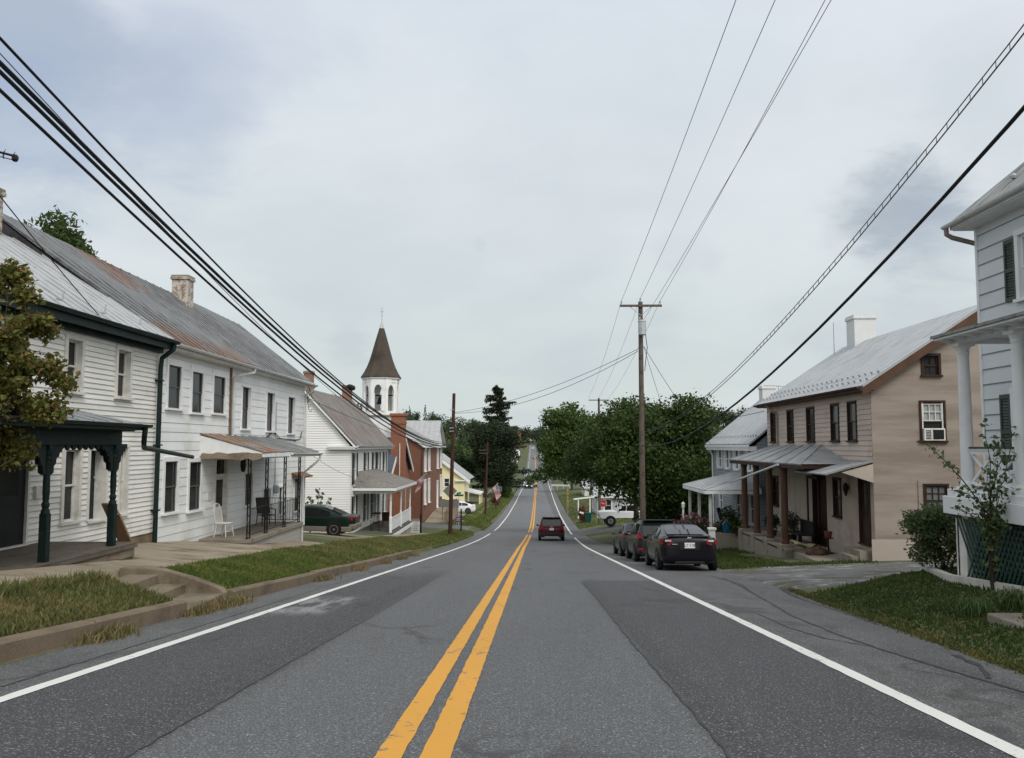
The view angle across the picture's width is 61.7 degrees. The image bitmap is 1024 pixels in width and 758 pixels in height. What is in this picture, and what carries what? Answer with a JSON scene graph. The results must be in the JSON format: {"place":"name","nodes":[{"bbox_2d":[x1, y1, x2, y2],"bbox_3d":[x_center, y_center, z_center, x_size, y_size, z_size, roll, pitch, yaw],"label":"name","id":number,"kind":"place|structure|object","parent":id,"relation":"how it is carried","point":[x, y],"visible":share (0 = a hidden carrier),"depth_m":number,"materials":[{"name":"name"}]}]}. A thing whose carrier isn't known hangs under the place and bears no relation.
{"place":"outdoors","nodes":[
{"label":"outdoors","id":0,"kind":"place"},
{"bbox_2d":[0,558,190,583],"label":"sidewalk","id":1,"kind":"structure","parent":0,"point":[107,567],"depth_m":14.82,"materials":[{"name":"concrete"}]},
{"bbox_2d":[132,541,324,562],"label":"sidewalk","id":2,"kind":"structure","parent":0,"point":[185,551],"depth_m":22.38,"materials":[{"name":"concrete"}]},
{"bbox_2d":[101,503,131,541],"bbox_3d":[-8.537,3.177,18.632,0.350,1.018,0.910,0,-4,1],"label":"plank","id":3,"kind":"object","parent":2,"relation":"on","point":[122,534],"visible":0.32,"depth_m":18.57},
{"bbox_2d":[159,547,353,589],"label":"grass","id":4,"kind":"structure","parent":0,"point":[243,569],"depth_m":19.11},
{"bbox_2d":[303,533,375,538],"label":"driveway","id":5,"kind":"structure","parent":0,"point":[350,536],"depth_m":42.09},
{"bbox_2d":[303,504,361,535],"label":"green sedan","id":6,"kind":"object","parent":5,"relation":"on","point":[331,520],"visible":0.55,"depth_m":41.58,"materials":[{"name":"paint"}]},
{"bbox_2d":[266,536,432,565],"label":"grass","id":7,"kind":"structure","parent":0,"point":[371,547],"depth_m":31.95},
{"bbox_2d":[422,523,484,534],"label":"side street","id":8,"kind":"structure","parent":0,"point":[446,527],"depth_m":77.94,"materials":[{"name":"asphalt"}]},
{"bbox_2d":[0,445,1023,757],"bbox_3d":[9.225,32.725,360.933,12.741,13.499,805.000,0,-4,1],"label":"road","id":9,"kind":"structure","parent":0,"point":[568,671],"depth_m":7.98,"materials":[{"name":"asphalt"}]},
{"bbox_2d":[63,552,419,647],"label":"weeds","id":10,"kind":"object","parent":9,"relation":"on","point":[108,633],"visible":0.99,"depth_m":13.12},
{"bbox_2d":[0,445,530,701],"bbox_3d":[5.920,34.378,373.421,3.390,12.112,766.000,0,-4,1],"label":"edge line","id":11,"kind":"object","parent":9,"relation":"on","point":[61,679],"visible":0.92,"depth_m":9.78,"materials":[{"name":"white paint"}]},
{"bbox_2d":[124,585,423,757],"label":"tar seam","id":12,"kind":"object","parent":9,"relation":"on","point":[243,688],"visible":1,"depth_m":6.92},
{"bbox_2d":[374,482,535,757],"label":"line","id":13,"kind":"object","parent":9,"relation":"on","point":[399,738],"visible":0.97,"depth_m":7.27,"materials":[{"name":"yellow paint"}]},
{"bbox_2d":[419,457,536,757],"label":"line","id":14,"kind":"object","parent":9,"relation":"on","point":[441,741],"visible":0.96,"depth_m":7.32,"materials":[{"name":"yellow paint"}]},
{"bbox_2d":[537,516,564,540],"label":"suv","id":15,"kind":"object","parent":9,"relation":"on","point":[551,527],"visible":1,"depth_m":61.52,"materials":[{"name":"red paint"}]},
{"bbox_2d":[612,522,635,555],"bbox_3d":[5.615,7.216,38.688,2.062,1.494,4.521,0,-10,1],"label":"sedan","id":16,"kind":"object","parent":9,"relation":"on","point":[619,541],"visible":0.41,"depth_m":37.59,"materials":[{"name":"grey paint"}]},
{"bbox_2d":[624,519,674,561],"bbox_3d":[5.495,6.285,33.447,2.062,1.594,4.328,0,-10,2],"label":"hatchback","id":17,"kind":"object","parent":9,"relation":"on","point":[636,542],"visible":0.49,"depth_m":31.87,"materials":[{"name":"grey paint"}]},
{"bbox_2d":[582,582,731,757],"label":"tar seam","id":18,"kind":"object","parent":9,"relation":"on","point":[701,723],"visible":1,"depth_m":7.09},
{"bbox_2d":[643,524,717,569],"bbox_3d":[5.383,5.404,27.733,2.062,1.439,4.486,0,-10,2],"label":"sedan","id":19,"kind":"object","parent":9,"relation":"on","point":[694,545],"visible":1,"depth_m":25.69,"materials":[{"name":"black paint"}]},
{"bbox_2d":[545,475,1023,757],"bbox_3d":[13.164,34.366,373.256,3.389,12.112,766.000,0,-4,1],"label":"edge line","id":20,"kind":"object","parent":9,"relation":"on","point":[1005,746],"visible":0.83,"depth_m":7.49,"materials":[{"name":"white paint"}]},
{"bbox_2d":[724,578,1023,691],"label":"tar seam","id":21,"kind":"object","parent":9,"relation":"on","point":[880,648],"visible":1,"depth_m":9.61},
{"bbox_2d":[0,426,1023,667],"bbox_3d":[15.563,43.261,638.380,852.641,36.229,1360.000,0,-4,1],"label":"ground","id":22,"kind":"structure","parent":0,"point":[606,537],"depth_m":42.20,"materials":[{"name":"green plant"}]},
{"bbox_2d":[0,257,82,471],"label":"magnolia tree","id":23,"kind":"object","parent":22,"relation":"on","point":[15,382],"visible":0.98,"depth_m":13.40,"materials":[{"name":"green plant"}]},
{"bbox_2d":[23,205,106,261],"bbox_3d":[-18.870,-0.318,34.498,5.628,13.590,4.903,0,-4,1],"label":"feathery tree","id":24,"kind":"object","parent":22,"relation":"on","point":[60,230],"visible":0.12,"depth_m":34.79,"materials":[{"name":"green plant"}]},
{"bbox_2d":[0,567,172,636],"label":"grass","id":25,"kind":"structure","parent":22,"relation":"on","point":[31,604],"depth_m":11.14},
{"bbox_2d":[0,600,186,662],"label":"kerb","id":26,"kind":"structure","parent":22,"relation":"on","point":[18,645],"depth_m":10.00,"materials":[{"name":"concrete"}]},
{"bbox_2d":[0,188,193,570],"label":"clapboard house","id":27,"kind":"structure","parent":22,"relation":"on","point":[100,447],"depth_m":19.94,"materials":[{"name":"paint"}]},
{"bbox_2d":[0,460,25,547],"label":"door","id":28,"kind":"structure","parent":27,"relation":"in","point":[12,484],"depth_m":17.38,"materials":[{"name":"black paint"}]},
{"bbox_2d":[0,196,99,315],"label":"overhead wire","id":29,"kind":"object","parent":27,"relation":"attached to","point":[46,253],"visible":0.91,"depth_m":16.48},
{"bbox_2d":[58,448,83,525],"bbox_3d":[-10.064,2.400,19.527,0.220,1.792,0.900,0,-4,1],"label":"window","id":30,"kind":"structure","parent":27,"relation":"in","point":[72,460],"depth_m":19.73,"materials":[{"name":"white glass"}]},
{"bbox_2d":[62,333,86,394],"bbox_3d":[-10.071,-0.329,19.660,0.250,1.356,0.885,0,-4,1],"label":"window","id":31,"kind":"structure","parent":27,"relation":"in","point":[74,347],"depth_m":19.92,"materials":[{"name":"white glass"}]},
{"bbox_2d":[89,452,95,518],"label":"window","id":32,"kind":"structure","parent":27,"relation":"in","point":[92,478],"depth_m":21.01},
{"bbox_2d":[117,444,129,515],"bbox_3d":[-10.007,2.589,22.006,0.220,1.826,0.579,0,-4,1],"label":"window","id":33,"kind":"structure","parent":27,"relation":"in","point":[123,471],"depth_m":22.16,"materials":[{"name":"white glass"}]},
{"bbox_2d":[113,345,134,400],"bbox_3d":[-10.016,-0.152,22.046,0.250,1.370,0.942,0,-4,1],"label":"window","id":34,"kind":"structure","parent":27,"relation":"in","point":[123,377],"depth_m":22.30,"materials":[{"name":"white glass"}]},
{"bbox_2d":[2,213,322,543],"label":"long white house","id":35,"kind":"structure","parent":22,"relation":"on","point":[234,399],"depth_m":28.81,"materials":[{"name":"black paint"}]},
{"bbox_2d":[161,457,181,515],"bbox_3d":[-9.890,3.094,24.919,0.180,1.656,1.177,0,-4,1],"label":"window","id":36,"kind":"structure","parent":35,"relation":"in","point":[171,465],"depth_m":25.03,"materials":[{"name":"white glass"}]},
{"bbox_2d":[165,357,184,410],"bbox_3d":[-9.898,0.168,25.205,0.160,1.514,1.219,0,-4,1],"label":"window","id":37,"kind":"structure","parent":35,"relation":"in","point":[175,367],"depth_m":25.27,"materials":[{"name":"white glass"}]},
{"bbox_2d":[186,458,204,513],"bbox_3d":[-9.848,3.294,26.714,0.180,1.677,1.238,0,-4,1],"label":"window","id":38,"kind":"structure","parent":35,"relation":"in","point":[195,466],"depth_m":26.82,"materials":[{"name":"white glass"}]},
{"bbox_2d":[189,364,206,414],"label":"window","id":39,"kind":"structure","parent":35,"relation":"in","point":[197,373],"depth_m":27.00,"materials":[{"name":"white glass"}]},
{"bbox_2d":[211,369,228,415],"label":"window","id":40,"kind":"structure","parent":35,"relation":"in","point":[219,378],"depth_m":28.90,"materials":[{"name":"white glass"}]},
{"bbox_2d":[215,475,224,532],"bbox_3d":[-9.913,4.214,28.935,0.046,1.890,1.041,0,-4,1],"label":"door","id":41,"kind":"structure","parent":35,"relation":"in","point":[219,479],"depth_m":29.03,"materials":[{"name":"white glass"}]},
{"bbox_2d":[213,503,233,537],"bbox_3d":[-9.355,4.560,27.782,0.558,1.087,0.467,-1,-5,16],"label":"porch chair","id":42,"kind":"object","parent":35,"relation":"on","point":[222,522],"visible":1,"depth_m":27.77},
{"bbox_2d":[240,384,252,430],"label":"window","id":43,"kind":"structure","parent":35,"relation":"in","point":[246,392],"depth_m":31.83,"materials":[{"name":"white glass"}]},
{"bbox_2d":[243,471,253,507],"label":"window","id":44,"kind":"structure","parent":35,"relation":"in","point":[245,473],"depth_m":31.87,"materials":[{"name":"grey glass"}]},
{"bbox_2d":[256,497,275,524],"bbox_3d":[-9.027,4.851,31.402,0.531,1.008,0.668,4,-6,-39],"label":"porch chair","id":45,"kind":"object","parent":35,"relation":"on","point":[260,501],"visible":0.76,"depth_m":31.53,"materials":[{"name":"metal"}]},
{"bbox_2d":[265,390,276,432],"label":"window","id":46,"kind":"structure","parent":35,"relation":"in","point":[270,396],"depth_m":34.86,"materials":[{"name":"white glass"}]},
{"bbox_2d":[287,395,296,434],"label":"window","id":47,"kind":"structure","parent":35,"relation":"in","point":[291,401],"depth_m":37.77,"materials":[{"name":"clear glass"}]},
{"bbox_2d":[117,566,227,609],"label":"concrete steps","id":48,"kind":"structure","parent":22,"relation":"on","point":[187,588],"depth_m":14.90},
{"bbox_2d":[227,550,411,598],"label":"kerb","id":49,"kind":"structure","parent":22,"relation":"on","point":[263,588],"depth_m":19.58,"materials":[{"name":"concrete"}]},
{"bbox_2d":[303,371,416,534],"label":"gabled house","id":50,"kind":"structure","parent":22,"relation":"on","point":[355,449],"depth_m":54.10,"materials":[{"name":"white"}]},
{"bbox_2d":[361,311,413,516],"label":"church","id":51,"kind":"structure","parent":22,"relation":"on","point":[379,373],"depth_m":73.00,"materials":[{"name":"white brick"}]},
{"bbox_2d":[406,420,445,522],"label":"brick building","id":52,"kind":"structure","parent":22,"relation":"on","point":[426,497],"depth_m":88.05,"materials":[{"name":"red brick"}]},
{"bbox_2d":[399,529,473,548],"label":"grass","id":53,"kind":"structure","parent":22,"relation":"on","point":[442,536],"depth_m":57.11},
{"bbox_2d":[425,498,459,523],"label":"concrete ramp","id":54,"kind":"structure","parent":22,"relation":"on","point":[435,516],"depth_m":86.91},
{"bbox_2d":[448,393,455,533],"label":"brown pole","id":55,"kind":"object","parent":22,"relation":"on","point":[450,520],"visible":0.94,"depth_m":65.70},
{"bbox_2d":[0,53,447,447],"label":"overhead wire","id":56,"kind":"object","parent":55,"relation":"attached to","point":[166,230],"visible":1,"depth_m":14.15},
{"bbox_2d":[0,60,448,444],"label":"overhead wire","id":57,"kind":"object","parent":55,"relation":"attached to","point":[27,90],"visible":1,"depth_m":13.73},
{"bbox_2d":[0,88,449,447],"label":"overhead wire","id":58,"kind":"object","parent":55,"relation":"attached to","point":[39,127],"visible":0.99,"depth_m":13.65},
{"bbox_2d":[0,69,450,445],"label":"overhead wire","id":59,"kind":"object","parent":55,"relation":"attached to","point":[63,133],"visible":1,"depth_m":13.72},
{"bbox_2d":[0,36,452,441],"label":"overhead wire","id":60,"kind":"object","parent":55,"relation":"attached to","point":[15,54],"visible":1,"depth_m":13.66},
{"bbox_2d":[442,446,477,481],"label":"dark tree","id":61,"kind":"object","parent":22,"relation":"on","point":[467,464],"visible":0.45,"depth_m":173.57,"materials":[{"name":"green plant"}]},
{"bbox_2d":[442,453,483,503],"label":"yellow house","id":62,"kind":"structure","parent":22,"relation":"on","point":[461,480],"depth_m":139.42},
{"bbox_2d":[447,491,513,530],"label":"grass","id":63,"kind":"structure","parent":22,"relation":"on","point":[476,521],"depth_m":105.81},
{"bbox_2d":[465,419,523,496],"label":"dark tree","id":64,"kind":"object","parent":22,"relation":"on","point":[498,440],"visible":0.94,"depth_m":166.61,"materials":[{"name":"green plant"}]},
{"bbox_2d":[464,385,538,490],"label":"spruce tree","id":65,"kind":"object","parent":22,"relation":"on","point":[497,398],"visible":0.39,"depth_m":181.03,"materials":[{"name":"green plant"}]},
{"bbox_2d":[380,404,748,459],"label":"woodland","id":66,"kind":"object","parent":22,"relation":"on","point":[528,434],"visible":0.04,"depth_m":651.86,"materials":[{"name":"green plant"}]},
{"bbox_2d":[521,401,638,521],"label":"maple tree","id":67,"kind":"object","parent":22,"relation":"on","point":[559,427],"visible":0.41,"depth_m":76.75,"materials":[{"name":"green plant"}]},
{"bbox_2d":[557,492,632,528],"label":"grass","id":68,"kind":"structure","parent":22,"relation":"on","point":[586,507],"depth_m":125.79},
{"bbox_2d":[589,483,631,513],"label":"distant house","id":69,"kind":"structure","parent":22,"relation":"on","point":[611,504],"depth_m":110.89,"materials":[{"name":"grey"}]},
{"bbox_2d":[554,391,724,523],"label":"maple tree","id":70,"kind":"object","parent":22,"relation":"on","point":[610,448],"visible":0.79,"depth_m":54.17,"materials":[{"name":"green plant"}]},
{"bbox_2d":[620,298,661,519],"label":"utility pole","id":71,"kind":"object","parent":22,"relation":"on","point":[641,325],"visible":0.94,"depth_m":47.70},
{"bbox_2d":[621,0,735,300],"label":"overhead wire","id":72,"kind":"object","parent":71,"relation":"attached to","point":[686,132],"visible":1,"depth_m":27.39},
{"bbox_2d":[640,0,774,297],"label":"overhead wire","id":73,"kind":"object","parent":71,"relation":"attached to","point":[716,132],"visible":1,"depth_m":27.65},
{"bbox_2d":[644,0,830,318],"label":"overhead wire","id":74,"kind":"object","parent":71,"relation":"attached to","point":[749,141],"visible":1,"depth_m":26.96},
{"bbox_2d":[661,0,824,298],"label":"overhead wire","id":75,"kind":"object","parent":71,"relation":"attached to","point":[756,127],"visible":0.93,"depth_m":26.54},
{"bbox_2d":[642,105,1023,446],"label":"overhead wire","id":76,"kind":"object","parent":71,"relation":"attached to","point":[962,176],"visible":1,"depth_m":14.36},
{"bbox_2d":[642,24,1023,430],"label":"overhead wire","id":77,"kind":"object","parent":71,"relation":"attached to","point":[881,203],"visible":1,"depth_m":14.50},
{"bbox_2d":[646,32,1023,431],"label":"overhead wire","id":78,"kind":"object","parent":71,"relation":"attached to","point":[1017,41],"visible":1,"depth_m":14.42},
{"bbox_2d":[683,386,776,548],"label":"blue grey house","id":79,"kind":"structure","parent":22,"relation":"on","point":[741,434],"depth_m":43.15,"materials":[{"name":"blue"}]},
{"bbox_2d":[714,505,749,541],"bbox_3d":[10.227,7.077,39.890,1.829,2.416,1.833,0,-4,1],"label":"shrub","id":80,"kind":"object","parent":22,"relation":"on","point":[733,520],"visible":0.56,"depth_m":39.83,"materials":[{"name":"green plant"}]},
{"bbox_2d":[729,305,984,561],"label":"tan house","id":81,"kind":"structure","parent":22,"relation":"on","point":[848,462],"depth_m":28.76,"materials":[{"name":"paint"}]},
{"bbox_2d":[769,412,775,442],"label":"window","id":82,"kind":"structure","parent":81,"relation":"in","point":[772,415],"depth_m":38.83,"materials":[{"name":"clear glass"}]},
{"bbox_2d":[772,475,778,506],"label":"window","id":83,"kind":"structure","parent":81,"relation":"in","point":[775,479],"depth_m":38.40,"materials":[{"name":"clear glass"}]},
{"bbox_2d":[786,409,794,442],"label":"window","id":84,"kind":"structure","parent":81,"relation":"in","point":[789,413],"depth_m":36.25,"materials":[{"name":"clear glass"}]},
{"bbox_2d":[780,510,800,540],"bbox_3d":[10.957,5.741,33.600,0.834,1.228,0.864,0,-4,1],"label":"potted plant","id":85,"kind":"object","parent":81,"relation":"on","point":[793,523],"visible":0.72,"depth_m":33.51,"materials":[{"name":"green plant"}]},
{"bbox_2d":[789,519,814,543],"bbox_3d":[10.967,5.832,32.654,0.620,0.900,1.500,0,-4,1],"label":"bench","id":86,"kind":"object","parent":81,"relation":"on","point":[807,527],"visible":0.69,"depth_m":32.41,"materials":[{"name":"black paint"}]},
{"bbox_2d":[805,406,815,442],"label":"window","id":87,"kind":"structure","parent":81,"relation":"in","point":[810,417],"depth_m":33.65,"materials":[{"name":"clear glass"}]},
{"bbox_2d":[805,544,830,555],"bbox_3d":[10.625,5.966,29.886,0.831,0.412,0.872,0,-4,1],"label":"rock","id":88,"kind":"object","parent":81,"relation":"on","point":[816,549],"visible":0.94,"depth_m":29.67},
{"bbox_2d":[819,475,825,543],"bbox_3d":[11.878,4.854,32.458,0.046,2.760,1.400,0,-4,1],"label":"door","id":89,"kind":"structure","parent":81,"relation":"in","point":[822,482],"depth_m":32.78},
{"bbox_2d":[829,403,839,441],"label":"window","id":90,"kind":"structure","parent":81,"relation":"in","point":[834,408],"depth_m":30.90,"materials":[{"name":"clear glass"}]},
{"bbox_2d":[832,477,842,518],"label":"window","id":91,"kind":"structure","parent":81,"relation":"in","point":[836,482],"depth_m":30.72,"materials":[{"name":"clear glass"}]},
{"bbox_2d":[846,401,857,441],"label":"window","id":92,"kind":"structure","parent":81,"relation":"in","point":[852,431],"depth_m":29.27,"materials":[{"name":"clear glass"}]},
{"bbox_2d":[861,479,869,543],"bbox_3d":[11.627,4.336,28.065,0.046,2.070,0.850,0,-4,1],"label":"door","id":93,"kind":"structure","parent":81,"relation":"in","point":[864,484],"depth_m":28.18,"materials":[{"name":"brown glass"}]},
{"bbox_2d":[920,353,942,376],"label":"window","id":94,"kind":"structure","parent":81,"relation":"in","point":[930,362],"depth_m":27.64,"materials":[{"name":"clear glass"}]},
{"bbox_2d":[919,400,948,442],"bbox_3d":[13.468,1.361,27.464,0.893,1.354,0.145,0,-4,1],"label":"window","id":95,"kind":"structure","parent":81,"relation":"in","point":[932,413],"depth_m":27.50,"materials":[{"name":"clear glass"}]},
{"bbox_2d":[923,484,948,508],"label":"window","id":96,"kind":"structure","parent":81,"relation":"in","point":[931,492],"depth_m":27.33,"materials":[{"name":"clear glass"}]},
{"bbox_2d":[784,586,1023,674],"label":"weeds","id":97,"kind":"object","parent":22,"relation":"on","point":[975,654],"visible":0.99,"depth_m":10.76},
{"bbox_2d":[810,566,1023,667],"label":"lawn","id":98,"kind":"structure","parent":22,"relation":"on","point":[894,580],"depth_m":13.07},
{"bbox_2d":[895,501,956,569],"bbox_3d":[8.441,3.154,16.898,1.898,1.513,1.368,0,-4,1],"label":"shrub","id":99,"kind":"object","parent":22,"relation":"on","point":[931,525],"visible":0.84,"depth_m":16.57,"materials":[{"name":"green plant"}]},
{"bbox_2d":[917,418,1019,589],"bbox_3d":[7.042,1.885,12.927,1.793,2.599,0.399,0,-4,1],"label":"sapling","id":100,"kind":"object","parent":22,"relation":"on","point":[976,499],"visible":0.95,"depth_m":12.94,"materials":[{"name":"green plant"}]},
{"bbox_2d":[919,566,1023,594],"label":"garden edging","id":101,"kind":"object","parent":22,"relation":"on","point":[952,578],"visible":0.41,"depth_m":13.87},
{"bbox_2d":[945,594,1002,618],"bbox_3d":[6.208,3.027,11.402,0.826,0.257,0.939,0,-4,1],"label":"grass tuft","id":102,"kind":"object","parent":22,"relation":"on","point":[978,606],"visible":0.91,"depth_m":11.33,"materials":[{"name":"green plant"}]},
{"bbox_2d":[930,162,1023,585],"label":"white porch house","id":103,"kind":"structure","parent":22,"relation":"on","point":[992,218],"depth_m":14.99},
{"bbox_2d":[1013,226,1023,302],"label":"window","id":104,"kind":"structure","parent":103,"relation":"in","point":[1018,235],"depth_m":15.78,"materials":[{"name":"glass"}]},
{"bbox_2d":[973,465,1008,582],"bbox_3d":[7.207,2.241,12.914,0.483,1.890,0.351,0,-4,1],"label":"sapling","id":105,"kind":"object","parent":22,"relation":"on","point":[995,559],"visible":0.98,"depth_m":12.90,"materials":[{"name":"green plant"}]},
{"bbox_2d":[980,586,1023,612],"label":"grass tuft","id":106,"kind":"object","parent":22,"relation":"on","point":[1014,599],"visible":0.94,"depth_m":11.11,"materials":[{"name":"green plant"}]},
{"bbox_2d":[987,613,1023,628],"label":"concrete slab","id":107,"kind":"structure","parent":22,"relation":"on","point":[1005,619],"depth_m":10.58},
{"bbox_2d":[0,0,1023,439],"label":"sky","id":108,"kind":"structure","parent":0,"point":[489,178],"materials":[{"name":"grey"}]},
{"bbox_2d":[579,525,621,534],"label":"side street","id":109,"kind":"structure","parent":0,"point":[594,530],"depth_m":78.56,"materials":[{"name":"asphalt"}]},
{"bbox_2d":[596,502,639,526],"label":"pickup truck","id":110,"kind":"object","parent":109,"relation":"on","point":[609,517],"visible":0.55,"depth_m":80.09,"materials":[{"name":"white paint"}]},
{"bbox_2d":[703,547,888,569],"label":"grass","id":111,"kind":"structure","parent":0,"point":[725,559],"depth_m":27.62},
{"bbox_2d":[674,512,719,533],"bbox_3d":[8.481,6.848,39.814,2.370,1.307,1.278,0,-4,1],"label":"flowering shrub","id":112,"kind":"object","parent":111,"relation":"on","point":[701,524],"visible":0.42,"depth_m":39.68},
{"bbox_2d":[719,561,956,589],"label":"driveway","id":113,"kind":"structure","parent":0,"point":[797,577],"depth_m":22.14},
{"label":"driveway","id":114,"kind":"structure","parent":0,"visible":0},
{"bbox_2d":[459,501,475,513],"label":"white sedan","id":115,"kind":"object","parent":114,"relation":"on","point":[467,507],"visible":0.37,"depth_m":106.89,"materials":[{"name":"paint"}]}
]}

